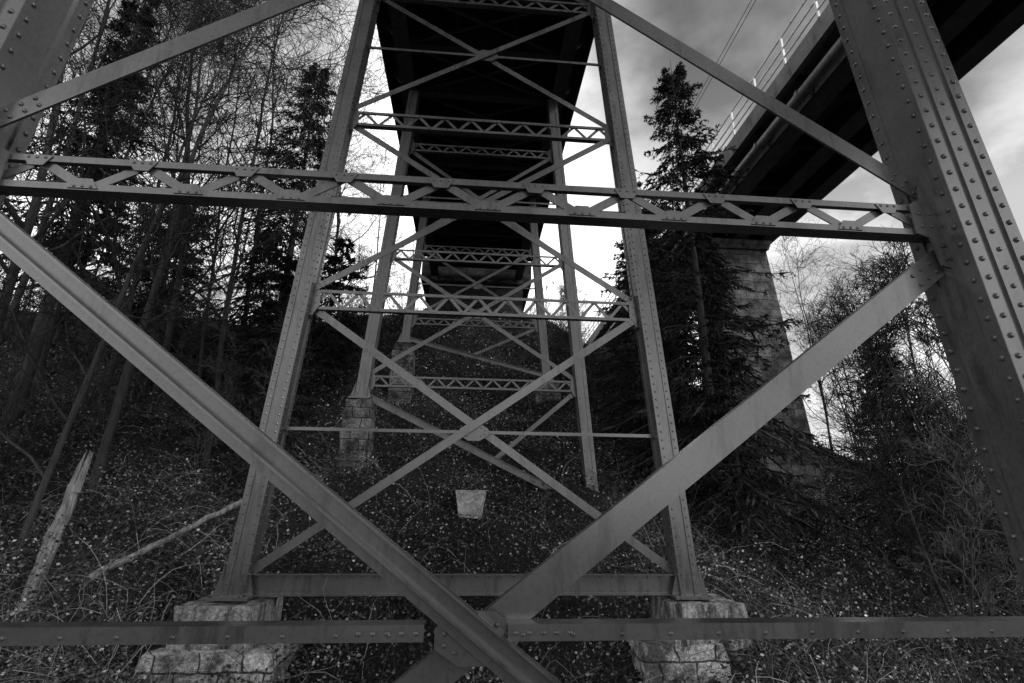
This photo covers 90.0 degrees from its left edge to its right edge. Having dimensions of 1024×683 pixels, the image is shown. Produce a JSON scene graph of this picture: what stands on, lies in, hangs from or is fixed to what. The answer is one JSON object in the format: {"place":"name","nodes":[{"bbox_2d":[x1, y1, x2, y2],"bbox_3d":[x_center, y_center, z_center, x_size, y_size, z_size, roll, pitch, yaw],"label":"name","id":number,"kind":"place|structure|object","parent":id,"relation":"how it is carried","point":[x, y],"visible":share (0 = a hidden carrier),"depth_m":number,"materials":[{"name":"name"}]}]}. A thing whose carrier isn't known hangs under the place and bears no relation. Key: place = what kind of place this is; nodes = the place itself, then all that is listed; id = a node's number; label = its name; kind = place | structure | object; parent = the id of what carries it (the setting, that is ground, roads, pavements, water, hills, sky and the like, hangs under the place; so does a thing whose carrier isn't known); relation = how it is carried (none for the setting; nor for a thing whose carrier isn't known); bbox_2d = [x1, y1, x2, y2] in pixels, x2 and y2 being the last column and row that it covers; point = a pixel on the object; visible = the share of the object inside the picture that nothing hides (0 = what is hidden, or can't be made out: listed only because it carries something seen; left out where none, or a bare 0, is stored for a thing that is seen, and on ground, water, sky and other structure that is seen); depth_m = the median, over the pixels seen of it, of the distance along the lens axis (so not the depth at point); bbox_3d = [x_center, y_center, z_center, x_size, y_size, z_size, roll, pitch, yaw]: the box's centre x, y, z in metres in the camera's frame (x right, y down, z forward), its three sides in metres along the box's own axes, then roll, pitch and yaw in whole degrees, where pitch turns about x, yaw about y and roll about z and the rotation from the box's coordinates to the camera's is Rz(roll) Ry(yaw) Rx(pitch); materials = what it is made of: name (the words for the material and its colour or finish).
{"place":"outdoors","nodes":[
{"label":"outdoors","id":0,"kind":"place"},
{"bbox_2d":[0,293,1023,682],"bbox_3d":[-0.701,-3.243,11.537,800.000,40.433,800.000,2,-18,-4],"label":"ground","id":1,"kind":"structure","parent":0,"point":[460,333],"depth_m":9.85,"materials":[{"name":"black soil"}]},
{"bbox_2d":[0,331,47,476],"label":"bare sapling","id":2,"kind":"object","parent":1,"relation":"on","point":[7,422],"visible":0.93,"depth_m":9.87,"materials":[{"name":"black plant"}]},
{"bbox_2d":[11,288,55,370],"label":"bare sapling","id":3,"kind":"object","parent":1,"relation":"on","point":[25,319],"visible":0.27,"depth_m":14.97,"materials":[{"name":"black plant"}]},
{"bbox_2d":[11,204,83,357],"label":"bare sapling","id":4,"kind":"object","parent":1,"relation":"on","point":[28,295],"visible":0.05,"depth_m":18.18,"materials":[{"name":"black plant"}]},
{"bbox_2d":[0,333,96,496],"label":"bare sapling","id":5,"kind":"object","parent":1,"relation":"on","point":[78,351],"visible":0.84,"depth_m":10.01,"materials":[{"name":"black plant"}]},
{"bbox_2d":[14,450,93,608],"bbox_3d":[-6.338,2.634,7.098,0.404,2.241,0.198,10,-20,-27],"label":"broken stump","id":6,"kind":"object","parent":1,"relation":"on","point":[72,492],"visible":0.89,"depth_m":7.08,"materials":[{"name":"grey wood"}]},
{"bbox_2d":[0,205,137,359],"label":"spruce tree","id":7,"kind":"object","parent":1,"relation":"on","point":[62,323],"visible":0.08,"depth_m":19.09,"materials":[{"name":"black plant"}]},
{"bbox_2d":[35,282,118,438],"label":"bare sapling","id":8,"kind":"object","parent":1,"relation":"on","point":[81,382],"visible":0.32,"depth_m":12.26,"materials":[{"name":"black plant"}]},
{"bbox_2d":[0,15,156,323],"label":"leafless tree","id":9,"kind":"object","parent":1,"relation":"on","point":[89,154],"visible":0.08,"depth_m":13.52,"materials":[{"name":"grey plant"}]},
{"bbox_2d":[0,0,161,428],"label":"spruce tree","id":10,"kind":"object","parent":1,"relation":"on","point":[38,325],"visible":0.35,"depth_m":14.19,"materials":[{"name":"black plant"}]},
{"bbox_2d":[0,0,182,360],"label":"leafless tree","id":11,"kind":"object","parent":1,"relation":"on","point":[78,271],"visible":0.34,"depth_m":10.89,"materials":[{"name":"grey plant"}]},
{"bbox_2d":[48,292,141,447],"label":"bare sapling","id":12,"kind":"object","parent":1,"relation":"on","point":[101,382],"visible":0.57,"depth_m":11.84,"materials":[{"name":"black plant"}]},
{"bbox_2d":[0,0,235,343],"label":"leafless tree","id":13,"kind":"object","parent":1,"relation":"on","point":[7,326],"visible":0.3,"depth_m":12.94,"materials":[{"name":"grey plant"}]},
{"bbox_2d":[8,0,235,405],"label":"leafless tree","id":14,"kind":"object","parent":1,"relation":"on","point":[41,357],"visible":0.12,"depth_m":16.90,"materials":[{"name":"grey plant"}]},
{"bbox_2d":[0,0,248,334],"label":"leafless tree","id":15,"kind":"object","parent":1,"relation":"on","point":[27,225],"visible":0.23,"depth_m":10.11,"materials":[{"name":"grey plant"}]},
{"bbox_2d":[6,0,261,347],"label":"leafless tree","id":16,"kind":"object","parent":1,"relation":"on","point":[85,266],"visible":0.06,"depth_m":23.13,"materials":[{"name":"grey plant"}]},
{"bbox_2d":[92,202,181,323],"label":"spruce tree","id":17,"kind":"object","parent":1,"relation":"on","point":[137,245],"visible":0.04,"depth_m":24.69,"materials":[{"name":"black plant"}]},
{"bbox_2d":[34,0,242,246],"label":"leafless tree","id":18,"kind":"object","parent":1,"relation":"on","point":[146,106],"visible":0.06,"depth_m":27.77,"materials":[{"name":"grey plant"}]},
{"bbox_2d":[26,0,257,377],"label":"leafless tree","id":19,"kind":"object","parent":1,"relation":"on","point":[52,325],"visible":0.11,"depth_m":17.16,"materials":[{"name":"grey plant"}]},
{"bbox_2d":[116,308,170,397],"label":"bare sapling","id":20,"kind":"object","parent":1,"relation":"on","point":[143,378],"visible":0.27,"depth_m":14.73,"materials":[{"name":"plant"}]},
{"bbox_2d":[82,212,208,390],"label":"spruce tree","id":21,"kind":"object","parent":1,"relation":"on","point":[136,304],"visible":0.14,"depth_m":17.65,"materials":[{"name":"black plant"}]},
{"bbox_2d":[82,185,230,368],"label":"spruce tree","id":22,"kind":"object","parent":1,"relation":"on","point":[197,287],"visible":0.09,"depth_m":20.73,"materials":[{"name":"black plant"}]},
{"bbox_2d":[0,0,324,563],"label":"leafless tree","id":23,"kind":"object","parent":1,"relation":"on","point":[44,483],"visible":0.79,"depth_m":9.63,"materials":[{"name":"black plant"}]},
{"bbox_2d":[133,273,193,382],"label":"bare sapling","id":24,"kind":"object","parent":1,"relation":"on","point":[165,325],"visible":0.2,"depth_m":16.61,"materials":[{"name":"plant"}]},
{"bbox_2d":[86,499,241,581],"bbox_3d":[-4.907,2.830,7.741,0.140,1.304,2.183,-16,-24,41],"label":"fallen log","id":25,"kind":"object","parent":1,"relation":"on","point":[169,538],"visible":0.71,"depth_m":7.46,"materials":[{"name":"grey wood"}]},
{"bbox_2d":[137,209,201,351],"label":"bare sapling","id":26,"kind":"object","parent":1,"relation":"on","point":[168,286],"visible":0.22,"depth_m":17.48,"materials":[{"name":"plant"}]},
{"bbox_2d":[152,326,202,441],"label":"bare sapling","id":27,"kind":"object","parent":1,"relation":"on","point":[168,399],"visible":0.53,"depth_m":12.51,"materials":[{"name":"plant"}]},
{"bbox_2d":[43,0,313,406],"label":"leafless tree","id":28,"kind":"object","parent":1,"relation":"on","point":[139,279],"visible":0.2,"depth_m":15.80,"materials":[{"name":"grey plant"}]},
{"bbox_2d":[156,249,202,361],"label":"bare sapling","id":29,"kind":"object","parent":1,"relation":"on","point":[181,311],"visible":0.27,"depth_m":17.77,"materials":[{"name":"black plant"}]},
{"bbox_2d":[62,0,316,393],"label":"leafless tree","id":30,"kind":"object","parent":1,"relation":"on","point":[166,343],"visible":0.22,"depth_m":16.69,"materials":[{"name":"grey plant"}]},
{"bbox_2d":[29,0,360,491],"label":"leafless tree","id":31,"kind":"object","parent":1,"relation":"on","point":[108,435],"visible":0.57,"depth_m":11.52,"materials":[{"name":"black plant"}]},
{"bbox_2d":[180,279,223,379],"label":"bare sapling","id":32,"kind":"object","parent":1,"relation":"on","point":[202,323],"visible":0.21,"depth_m":18.01,"materials":[{"name":"black plant"}]},
{"bbox_2d":[127,4,278,288],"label":"leafless tree","id":33,"kind":"object","parent":1,"relation":"on","point":[220,114],"visible":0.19,"depth_m":27.94,"materials":[{"name":"grey plant"}]},
{"bbox_2d":[182,280,230,387],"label":"bare sapling","id":34,"kind":"object","parent":1,"relation":"on","point":[205,346],"visible":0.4,"depth_m":15.87,"materials":[{"name":"black plant"}]},
{"bbox_2d":[88,0,326,412],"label":"leafless tree","id":35,"kind":"object","parent":1,"relation":"on","point":[196,107],"visible":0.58,"depth_m":13.84,"materials":[{"name":"grey plant"}]},
{"bbox_2d":[167,318,256,477],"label":"bare sapling","id":36,"kind":"object","parent":1,"relation":"on","point":[225,384],"visible":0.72,"depth_m":12.12,"materials":[{"name":"black plant"}]},
{"bbox_2d":[46,0,382,465],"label":"leafless tree","id":37,"kind":"object","parent":1,"relation":"on","point":[259,126],"visible":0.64,"depth_m":14.35,"materials":[{"name":"black plant"}]},
{"bbox_2d":[133,593,300,682],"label":"stone footing","id":38,"kind":"object","parent":1,"relation":"on","point":[251,658],"visible":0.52,"depth_m":5.62,"materials":[{"name":"stone"}]},
{"bbox_2d":[122,0,333,378],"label":"leafless tree","id":39,"kind":"object","parent":1,"relation":"on","point":[204,335],"visible":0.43,"depth_m":15.61,"materials":[{"name":"grey plant"}]},
{"bbox_2d":[189,231,291,384],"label":"spruce tree","id":40,"kind":"object","parent":1,"relation":"on","point":[253,304],"visible":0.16,"depth_m":19.29,"materials":[{"name":"black plant"}]},
{"bbox_2d":[140,59,364,403],"bbox_3d":[-7.969,-4.133,18.279,6.781,15.781,6.482,-7,-19,21],"label":"spruce tree","id":41,"kind":"object","parent":1,"relation":"on","point":[291,246],"visible":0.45,"depth_m":17.73,"materials":[{"name":"black plant"}]},
{"bbox_2d":[191,37,320,358],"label":"leafless tree","id":42,"kind":"object","parent":1,"relation":"on","point":[269,146],"visible":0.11,"depth_m":22.19,"materials":[{"name":"grey plant"}]},
{"bbox_2d":[193,252,333,436],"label":"spruce tree","id":43,"kind":"object","parent":1,"relation":"on","point":[274,305],"visible":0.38,"depth_m":14.46,"materials":[{"name":"black plant"}]},
{"bbox_2d":[201,69,326,302],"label":"leafless tree","id":44,"kind":"object","parent":1,"relation":"on","point":[257,189],"visible":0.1,"depth_m":33.88,"materials":[{"name":"grey plant"}]},
{"bbox_2d":[193,1,339,315],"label":"leafless tree","id":45,"kind":"object","parent":1,"relation":"on","point":[292,49],"visible":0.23,"depth_m":28.08,"materials":[{"name":"grey plant"}]},
{"bbox_2d":[208,318,326,474],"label":"spruce tree","id":46,"kind":"object","parent":1,"relation":"on","point":[297,407],"visible":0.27,"depth_m":12.09,"materials":[{"name":"black plant"}]},
{"bbox_2d":[248,308,313,458],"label":"bare sapling","id":47,"kind":"object","parent":1,"relation":"on","point":[268,381],"visible":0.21,"depth_m":12.03,"materials":[{"name":"black plant"}]},
{"bbox_2d":[229,51,408,403],"bbox_3d":[-6.629,-4.280,18.080,5.262,14.281,5.957,16,-23,-39],"label":"leafless tree","id":48,"kind":"object","parent":1,"relation":"on","point":[341,233],"visible":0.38,"depth_m":17.77,"materials":[{"name":"grey plant"}]},
{"bbox_2d":[247,6,393,314],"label":"leafless tree","id":49,"kind":"object","parent":1,"relation":"on","point":[361,101],"visible":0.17,"depth_m":28.61,"materials":[{"name":"grey plant"}]},
{"bbox_2d":[267,133,383,293],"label":"leafless tree","id":50,"kind":"object","parent":1,"relation":"on","point":[368,169],"visible":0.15,"depth_m":44.80,"materials":[{"name":"grey plant"}]},
{"bbox_2d":[266,9,410,357],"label":"leafless tree","id":51,"kind":"object","parent":1,"relation":"on","point":[353,154],"visible":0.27,"depth_m":23.92,"materials":[{"name":"grey plant"}]},
{"bbox_2d":[301,232,376,403],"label":"spruce tree","id":52,"kind":"object","parent":1,"relation":"on","point":[334,347],"visible":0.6,"depth_m":17.46,"materials":[{"name":"black plant"}]},
{"bbox_2d":[337,253,370,357],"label":"bare sapling","id":53,"kind":"object","parent":1,"relation":"on","point":[352,305],"visible":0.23,"depth_m":19.49,"materials":[{"name":"grey plant"}]},
{"bbox_2d":[335,398,375,472],"bbox_3d":[-3.522,2.904,11.410,0.754,3.216,0.754,2,-18,-4],"label":"stone footing","id":54,"kind":"object","parent":1,"relation":"on","point":[358,413],"visible":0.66,"depth_m":11.39,"materials":[{"name":"grey stone"}]},
{"bbox_2d":[350,245,377,354],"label":"bare sapling","id":55,"kind":"object","parent":1,"relation":"on","point":[364,267],"visible":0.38,"depth_m":21.39,"materials":[{"name":"grey plant"}]},
{"bbox_2d":[345,130,414,313],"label":"leafless tree","id":56,"kind":"object","parent":1,"relation":"on","point":[388,163],"visible":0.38,"depth_m":33.53,"materials":[{"name":"grey plant"}]},
{"bbox_2d":[387,342,415,403],"bbox_3d":[-3.703,1.787,17.036,0.826,3.518,0.834,2,-18,-4],"label":"stone footing","id":57,"kind":"object","parent":1,"relation":"on","point":[407,362],"visible":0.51,"depth_m":16.95,"materials":[{"name":"grey stone"}]},
{"bbox_2d":[455,490,486,518],"bbox_3d":[-0.825,3.337,10.133,0.610,0.740,0.570,2,-18,-4],"label":"concrete block","id":58,"kind":"object","parent":1,"relation":"on","point":[470,501],"depth_m":9.94,"materials":[{"name":"grey concrete"}]},
{"bbox_2d":[421,257,530,313],"bbox_3d":[-2.038,0.273,27.765,5.800,8.600,4.850,2,-18,-4],"label":"stone abutment","id":59,"kind":"object","parent":1,"relation":"on","point":[503,278],"visible":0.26,"depth_m":26.40,"materials":[{"name":"grey stone"}]},
{"bbox_2d":[0,0,1023,682],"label":"railway viaduct","id":60,"kind":"object","parent":1,"relation":"on","point":[482,94],"visible":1,"depth_m":2.89,"materials":[{"name":"metal"}]},
{"bbox_2d":[0,341,1023,682],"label":"bramble stems","id":61,"kind":"object","parent":1,"relation":"on","point":[200,569],"visible":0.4,"depth_m":8.02,"materials":[{"name":"plant"}]},
{"bbox_2d":[533,382,560,404],"bbox_3d":[1.178,2.622,17.180,0.943,2.521,0.966,2,-18,-4],"label":"stone footing","id":62,"kind":"object","parent":1,"relation":"on","point":[539,398],"visible":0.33,"depth_m":17.05,"materials":[{"name":"grey stone"}]},
{"bbox_2d":[549,280,569,361],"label":"bare sapling","id":63,"kind":"object","parent":1,"relation":"on","point":[561,352],"visible":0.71,"depth_m":20.73,"materials":[{"name":"grey plant"}]},
{"bbox_2d":[593,239,698,427],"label":"spruce tree","id":64,"kind":"object","parent":1,"relation":"on","point":[619,268],"visible":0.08,"depth_m":20.11,"materials":[{"name":"black plant"}]},
{"bbox_2d":[592,237,705,407],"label":"spruce tree","id":65,"kind":"object","parent":1,"relation":"on","point":[626,336],"visible":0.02,"depth_m":23.30,"materials":[{"name":"black plant"}]},
{"bbox_2d":[568,207,753,494],"bbox_3d":[4.460,-0.048,16.596,5.596,10.155,5.495,-9,-20,27],"label":"spruce tree","id":66,"kind":"object","parent":1,"relation":"on","point":[611,422],"visible":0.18,"depth_m":16.41,"materials":[{"name":"black plant"}]},
{"bbox_2d":[614,319,729,516],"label":"spruce tree","id":67,"kind":"object","parent":1,"relation":"on","point":[636,444],"visible":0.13,"depth_m":13.58,"materials":[{"name":"black plant"}]},
{"bbox_2d":[625,593,752,682],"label":"stone footing","id":68,"kind":"object","parent":1,"relation":"on","point":[645,654],"visible":0.5,"depth_m":6.09,"materials":[{"name":"stone"}]},
{"bbox_2d":[642,240,855,532],"bbox_3d":[6.437,0.942,15.829,5.316,9.647,5.220,10,-20,-28],"label":"spruce tree","id":69,"kind":"object","parent":1,"relation":"on","point":[718,283],"visible":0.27,"depth_m":15.78,"materials":[{"name":"black plant"}]},
{"bbox_2d":[685,327,817,587],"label":"spruce tree","id":70,"kind":"object","parent":1,"relation":"on","point":[719,368],"visible":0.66,"depth_m":11.53,"materials":[{"name":"black plant"}]},
{"bbox_2d":[581,61,929,581],"bbox_3d":[4.978,-1.554,14.568,6.871,16.728,7.188,2,-18,-4],"label":"spruce tree","id":71,"kind":"object","parent":1,"relation":"on","point":[670,87],"visible":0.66,"depth_m":14.18,"materials":[{"name":"black plant"}]},
{"bbox_2d":[583,0,1023,505],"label":"concrete bridge","id":72,"kind":"structure","parent":1,"relation":"on","point":[814,81],"depth_m":16.79,"materials":[{"name":"concrete"}]},
{"bbox_2d":[768,221,854,448],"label":"leafless tree","id":73,"kind":"object","parent":1,"relation":"on","point":[805,326],"visible":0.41,"depth_m":27.90,"materials":[{"name":"grey plant"}]},
{"bbox_2d":[772,209,864,441],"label":"leafless tree","id":74,"kind":"object","parent":1,"relation":"on","point":[805,261],"visible":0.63,"depth_m":29.77,"materials":[{"name":"grey plant"}]},
{"bbox_2d":[794,284,864,459],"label":"leafless tree","id":75,"kind":"object","parent":1,"relation":"on","point":[831,383],"visible":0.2,"depth_m":35.61,"materials":[{"name":"grey plant"}]},
{"bbox_2d":[794,300,874,489],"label":"bare sapling","id":76,"kind":"object","parent":1,"relation":"on","point":[819,334],"visible":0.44,"depth_m":23.54,"materials":[{"name":"grey plant"}]},
{"bbox_2d":[796,261,915,460],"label":"leafless tree","id":77,"kind":"object","parent":1,"relation":"on","point":[823,322],"visible":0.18,"depth_m":34.87,"materials":[{"name":"grey plant"}]},
{"bbox_2d":[803,271,919,529],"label":"bare sapling","id":78,"kind":"object","parent":1,"relation":"on","point":[827,325],"visible":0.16,"depth_m":20.71,"materials":[{"name":"grey plant"}]},
{"bbox_2d":[810,243,948,525],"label":"leafless tree","id":79,"kind":"object","parent":1,"relation":"on","point":[825,410],"visible":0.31,"depth_m":19.31,"materials":[{"name":"grey plant"}]},
{"bbox_2d":[816,261,950,539],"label":"leafless tree","id":80,"kind":"object","parent":1,"relation":"on","point":[862,382],"visible":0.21,"depth_m":17.55,"materials":[{"name":"grey plant"}]},
{"bbox_2d":[823,358,959,596],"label":"bare sapling","id":81,"kind":"object","parent":1,"relation":"on","point":[873,399],"visible":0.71,"depth_m":11.90,"materials":[{"name":"black plant"}]},
{"bbox_2d":[832,381,951,586],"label":"bare sapling","id":82,"kind":"object","parent":1,"relation":"on","point":[868,462],"visible":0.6,"depth_m":11.86,"materials":[{"name":"black plant"}]},
{"bbox_2d":[821,290,965,616],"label":"bare sapling","id":83,"kind":"object","parent":1,"relation":"on","point":[875,348],"visible":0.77,"depth_m":11.20,"materials":[{"name":"black plant"}]},
{"bbox_2d":[842,259,958,461],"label":"leafless tree","id":84,"kind":"object","parent":1,"relation":"on","point":[890,340],"visible":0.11,"depth_m":23.46,"materials":[{"name":"grey plant"}]},
{"bbox_2d":[820,247,989,553],"bbox_3d":[14.596,2.026,19.031,4.385,11.900,4.964,16,-23,-39],"label":"leafless tree","id":85,"kind":"object","parent":1,"relation":"on","point":[888,367],"visible":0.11,"depth_m":19.08,"materials":[{"name":"grey plant"}]},
{"bbox_2d":[841,225,970,563],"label":"bare sapling","id":86,"kind":"object","parent":1,"relation":"on","point":[891,273],"visible":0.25,"depth_m":15.35,"materials":[{"name":"grey plant"}]},
{"bbox_2d":[814,252,999,612],"bbox_3d":[9.859,2.103,12.353,3.185,9.006,2.503,-1,-18,3],"label":"bare sapling","id":87,"kind":"object","parent":1,"relation":"on","point":[962,579],"visible":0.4,"depth_m":12.61,"materials":[{"name":"black plant"}]},
{"bbox_2d":[821,253,1002,606],"bbox_3d":[10.839,2.292,13.611,3.474,9.825,2.730,-13,-22,36],"label":"bare sapling","id":88,"kind":"object","parent":1,"relation":"on","point":[945,385],"visible":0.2,"depth_m":14.28,"materials":[{"name":"black plant"}]},
{"bbox_2d":[858,242,966,542],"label":"bare sapling","id":89,"kind":"object","parent":1,"relation":"on","point":[892,353],"visible":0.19,"depth_m":18.01,"materials":[{"name":"grey plant"}]},
{"bbox_2d":[832,345,1023,615],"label":"spruce tree","id":90,"kind":"object","parent":1,"relation":"on","point":[894,364],"visible":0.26,"depth_m":14.55,"materials":[{"name":"black plant"}]},
{"bbox_2d":[889,293,967,531],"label":"bare sapling","id":91,"kind":"object","parent":1,"relation":"on","point":[922,337],"visible":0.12,"depth_m":21.45,"materials":[{"name":"grey plant"}]},
{"bbox_2d":[898,425,971,598],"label":"bare sapling","id":92,"kind":"object","parent":1,"relation":"on","point":[955,500],"visible":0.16,"depth_m":12.24,"materials":[{"name":"black plant"}]},
{"bbox_2d":[890,291,1015,637],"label":"bare sapling","id":93,"kind":"object","parent":1,"relation":"on","point":[932,339],"visible":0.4,"depth_m":11.12,"materials":[{"name":"black plant"}]},
{"bbox_2d":[883,361,1023,680],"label":"bare sapling","id":94,"kind":"object","parent":1,"relation":"on","point":[972,549],"visible":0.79,"depth_m":8.95,"materials":[{"name":"black plant"}]},
{"bbox_2d":[906,422,1014,615],"bbox_3d":[10.758,4.351,12.198,1.886,4.784,1.839,16,-24,-40],"label":"bush","id":95,"kind":"object","parent":1,"relation":"on","point":[961,544],"visible":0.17,"depth_m":12.14,"materials":[{"name":"black plant"}]},
{"bbox_2d":[911,296,1009,571],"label":"bare sapling","id":96,"kind":"object","parent":1,"relation":"on","point":[960,430],"visible":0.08,"depth_m":14.99,"materials":[{"name":"grey plant"}]},
{"bbox_2d":[915,376,1010,589],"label":"bare sapling","id":97,"kind":"object","parent":1,"relation":"on","point":[944,388],"visible":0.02,"depth_m":15.17,"materials":[{"name":"black plant"}]},
{"bbox_2d":[940,391,1023,615],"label":"bare sapling","id":98,"kind":"object","parent":1,"relation":"on","point":[1002,540],"visible":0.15,"depth_m":9.74,"materials":[{"name":"grey plant"}]},
{"bbox_2d":[0,0,1023,475],"label":"sky","id":99,"kind":"structure","parent":0,"point":[993,90],"materials":[{"name":"white"}]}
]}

